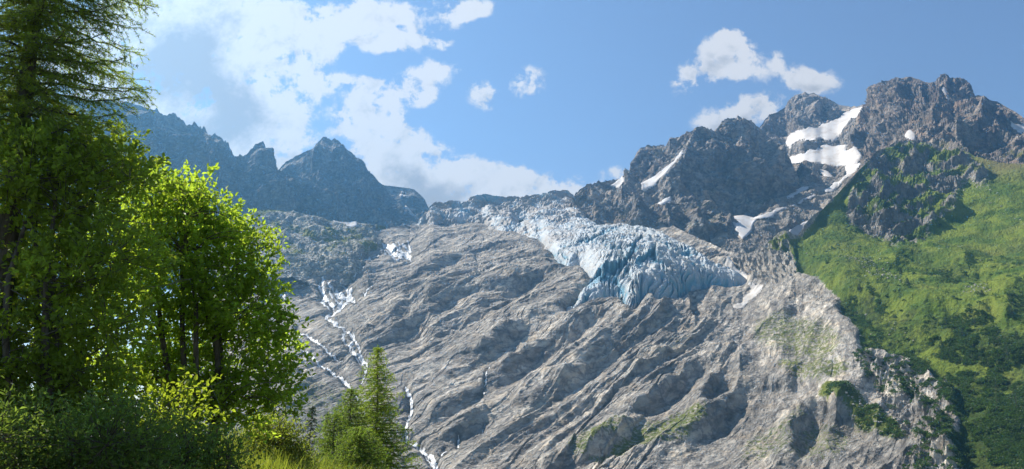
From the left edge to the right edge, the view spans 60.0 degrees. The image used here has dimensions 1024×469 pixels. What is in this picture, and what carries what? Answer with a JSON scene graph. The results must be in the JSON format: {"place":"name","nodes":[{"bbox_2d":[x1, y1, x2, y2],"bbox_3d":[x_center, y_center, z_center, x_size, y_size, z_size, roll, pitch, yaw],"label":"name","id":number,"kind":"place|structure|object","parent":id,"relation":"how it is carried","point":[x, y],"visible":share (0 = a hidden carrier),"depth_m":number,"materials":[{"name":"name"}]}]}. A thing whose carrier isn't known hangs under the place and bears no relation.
{"place":"outdoors","nodes":[
{"label":"outdoors","id":0,"kind":"place"},
{"bbox_2d":[0,98,414,307],"bbox_3d":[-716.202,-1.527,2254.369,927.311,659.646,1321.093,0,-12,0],"label":"serrated mountain","id":1,"kind":"structure","parent":0,"point":[254,177],"depth_m":2372.01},
{"bbox_2d":[193,209,385,287],"bbox_3d":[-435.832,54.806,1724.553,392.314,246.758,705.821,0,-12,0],"label":"rocky hill","id":2,"kind":"structure","parent":0,"point":[320,246],"depth_m":1590.00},
{"bbox_2d":[333,220,357,226],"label":"snowfield","id":3,"kind":"structure","parent":2,"relation":"on","point":[351,224],"depth_m":1861.10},
{"bbox_2d":[279,137,418,221],"bbox_3d":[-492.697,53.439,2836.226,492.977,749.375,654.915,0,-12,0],"label":"pyramid mountain","id":4,"kind":"structure","parent":0,"point":[334,165],"depth_m":2706.53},
{"bbox_2d":[384,185,427,218],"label":"shoulder mountain","id":5,"kind":"structure","parent":0,"point":[415,203],"depth_m":3010.96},
{"bbox_2d":[405,205,418,219],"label":"snowfield","id":6,"kind":"structure","parent":5,"relation":"on","point":[409,210],"depth_m":2724.92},
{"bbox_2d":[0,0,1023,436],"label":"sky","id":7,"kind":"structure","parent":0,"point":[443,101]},
{"bbox_2d":[197,173,962,468],"bbox_3d":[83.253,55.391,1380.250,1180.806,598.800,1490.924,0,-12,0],"label":"rock hill","id":8,"kind":"structure","parent":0,"point":[448,316],"depth_m":1029.97,"materials":[{"name":"stone"}]},
{"bbox_2d":[300,334,342,361],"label":"stream","id":9,"kind":"structure","parent":8,"relation":"on","point":[316,341],"depth_m":1131.99,"materials":[{"name":"white liquid"}]},
{"bbox_2d":[287,336,357,400],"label":"stream","id":10,"kind":"structure","parent":8,"relation":"on","point":[344,382],"depth_m":1027.54,"materials":[{"name":"white liquid"}]},
{"bbox_2d":[318,276,371,383],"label":"stream","id":11,"kind":"structure","parent":8,"relation":"on","point":[341,305],"depth_m":1326.34,"materials":[{"name":"white liquid"}]},
{"bbox_2d":[354,240,410,279],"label":"stream","id":12,"kind":"structure","parent":8,"relation":"on","point":[391,249],"depth_m":1652.19,"materials":[{"name":"white liquid"}]},
{"bbox_2d":[405,386,459,468],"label":"stream","id":13,"kind":"structure","parent":8,"relation":"on","point":[433,463],"depth_m":827.30,"materials":[{"name":"white liquid"}]},
{"bbox_2d":[417,190,746,310],"bbox_3d":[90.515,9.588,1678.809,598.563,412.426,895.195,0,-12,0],"label":"glacier","id":14,"kind":"object","parent":8,"relation":"on","point":[633,266],"visible":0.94,"depth_m":1489.03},
{"bbox_2d":[725,256,746,280],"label":"snowfield","id":15,"kind":"structure","parent":8,"relation":"on","point":[729,263],"depth_m":1490.54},
{"bbox_2d":[733,282,762,308],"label":"snowfield","id":16,"kind":"structure","parent":8,"relation":"on","point":[755,290],"depth_m":1351.09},
{"bbox_2d":[789,221,806,235],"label":"snowfield","id":17,"kind":"structure","parent":8,"relation":"on","point":[796,230],"depth_m":1885.02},
{"bbox_2d":[568,116,800,242],"bbox_3d":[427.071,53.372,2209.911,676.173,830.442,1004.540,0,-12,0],"label":"dark rock mountain","id":18,"kind":"structure","parent":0,"point":[711,181],"depth_m":2097.65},
{"bbox_2d":[610,175,623,188],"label":"snowfield","id":19,"kind":"structure","parent":18,"relation":"on","point":[618,183],"depth_m":2119.74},
{"bbox_2d":[641,150,682,191],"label":"snowfield","id":20,"kind":"structure","parent":18,"relation":"on","point":[649,183],"depth_m":2068.40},
{"bbox_2d":[658,196,671,204],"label":"snowfield","id":21,"kind":"structure","parent":18,"relation":"on","point":[665,200],"depth_m":1948.52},
{"bbox_2d":[710,92,863,254],"bbox_3d":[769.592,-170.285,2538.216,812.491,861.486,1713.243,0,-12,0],"label":"snowy mountain","id":22,"kind":"structure","parent":0,"point":[802,111],"depth_m":2319.75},
{"bbox_2d":[733,194,814,238],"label":"snowfield","id":23,"kind":"structure","parent":22,"relation":"on","point":[744,224],"depth_m":1892.33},
{"bbox_2d":[786,186,808,198],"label":"snowfield","id":24,"kind":"structure","parent":22,"relation":"on","point":[801,189],"depth_m":2150.01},
{"bbox_2d":[786,107,861,148],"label":"snowfield","id":25,"kind":"structure","parent":22,"relation":"on","point":[831,130],"depth_m":2689.98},
{"bbox_2d":[820,169,831,176],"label":"snowfield","id":26,"kind":"structure","parent":22,"relation":"on","point":[825,173],"depth_m":2292.01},
{"bbox_2d":[790,144,861,191],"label":"snowfield","id":27,"kind":"structure","parent":22,"relation":"on","point":[837,155],"depth_m":2399.82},
{"bbox_2d":[790,140,1023,468],"bbox_3d":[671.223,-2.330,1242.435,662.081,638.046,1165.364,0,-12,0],"label":"meadow hill","id":28,"kind":"structure","parent":0,"point":[978,223],"depth_m":1363.95,"materials":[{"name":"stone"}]},
{"bbox_2d":[806,163,1020,422],"bbox_3d":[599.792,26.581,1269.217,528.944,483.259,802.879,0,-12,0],"label":"rubble","id":29,"kind":"object","parent":28,"relation":"on","point":[913,284],"visible":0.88,"depth_m":1190.21,"materials":[{"name":"stone"}]},
{"bbox_2d":[805,155,1023,468],"bbox_3d":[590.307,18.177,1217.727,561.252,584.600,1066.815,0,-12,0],"label":"shrubbery","id":30,"kind":"object","parent":28,"relation":"on","point":[961,399],"visible":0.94,"depth_m":875.38,"materials":[{"name":"green plant"}]},
{"bbox_2d":[840,74,1023,190],"bbox_3d":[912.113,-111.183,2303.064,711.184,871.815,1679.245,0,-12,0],"label":"brown mountain","id":31,"kind":"structure","parent":0,"point":[963,117],"depth_m":2213.97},
{"bbox_2d":[905,130,915,140],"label":"snowfield","id":32,"kind":"structure","parent":31,"relation":"on","point":[910,134],"depth_m":2142.35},
{"bbox_2d":[942,87,949,99],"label":"snowfield","id":33,"kind":"structure","parent":31,"relation":"on","point":[945,92],"depth_m":2299.42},
{"bbox_2d":[1011,122,1023,132],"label":"snowfield","id":34,"kind":"structure","parent":31,"relation":"on","point":[1019,128],"depth_m":2118.19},
{"bbox_3d":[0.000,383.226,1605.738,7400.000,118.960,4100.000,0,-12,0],"label":"ground","id":35,"kind":"structure","parent":0,"visible":0},
{"bbox_2d":[0,0,161,356],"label":"larch tree","id":36,"kind":"object","parent":35,"relation":"on","point":[30,79],"visible":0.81,"depth_m":12.48,"materials":[{"name":"green plant"}]},
{"bbox_2d":[0,372,213,468],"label":"willow bush","id":37,"kind":"object","parent":35,"relation":"on","point":[93,450],"visible":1,"depth_m":9.05,"materials":[{"name":"green plant"}]},
{"bbox_2d":[0,104,235,466],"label":"alder tree","id":38,"kind":"object","parent":35,"relation":"on","point":[59,352],"visible":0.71,"depth_m":11.29,"materials":[{"name":"green plant"}]},
{"bbox_2d":[115,401,269,468],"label":"willow bush","id":39,"kind":"object","parent":35,"relation":"on","point":[213,457],"visible":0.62,"depth_m":10.15,"materials":[{"name":"green plant"}]},
{"bbox_2d":[73,156,318,466],"bbox_3d":[-5.559,1.498,15.046,4.785,6.066,3.208,0,-12,0],"label":"alder tree","id":40,"kind":"object","parent":35,"relation":"on","point":[196,313],"visible":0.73,"depth_m":14.71,"materials":[{"name":"green plant"}]},
{"bbox_2d":[230,404,318,468],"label":"flowering bush","id":41,"kind":"object","parent":35,"relation":"on","point":[284,439],"visible":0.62,"depth_m":17.85,"materials":[{"name":"green plant"}]},
{"bbox_2d":[198,423,377,468],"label":"grass","id":42,"kind":"structure","parent":35,"relation":"on","point":[276,463],"depth_m":17.24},
{"bbox_2d":[302,405,317,458],"bbox_3d":[-10.124,12.068,44.372,2.110,7.065,2.192,0,-12,0],"label":"spruce tree","id":43,"kind":"object","parent":35,"relation":"on","point":[311,420],"visible":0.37,"depth_m":44.98,"materials":[{"name":"green plant"}]},
{"bbox_2d":[317,412,329,455],"bbox_3d":[-10.306,13.577,48.228,1.841,7.799,1.837,0,-12,0],"label":"spruce tree","id":44,"kind":"object","parent":35,"relation":"on","point":[326,430],"visible":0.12,"depth_m":48.84,"materials":[{"name":"green plant"}]},
{"bbox_2d":[310,411,352,466],"bbox_3d":[-5.551,7.205,27.115,2.529,3.560,2.765,0,-12,0],"label":"larch tree","id":45,"kind":"object","parent":35,"relation":"on","point":[330,439],"visible":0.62,"depth_m":27.22,"materials":[{"name":"green plant"}]},
{"bbox_2d":[313,387,380,468],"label":"larch tree","id":46,"kind":"object","parent":35,"relation":"on","point":[356,418],"visible":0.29,"depth_m":30.36,"materials":[{"name":"green plant"}]},
{"bbox_2d":[321,426,390,468],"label":"bush","id":47,"kind":"object","parent":35,"relation":"on","point":[360,454],"visible":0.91,"depth_m":23.19,"materials":[{"name":"green plant"}]},
{"bbox_2d":[340,345,424,468],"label":"larch tree","id":48,"kind":"object","parent":35,"relation":"on","point":[380,397],"visible":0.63,"depth_m":33.24,"materials":[{"name":"green plant"}]}
]}

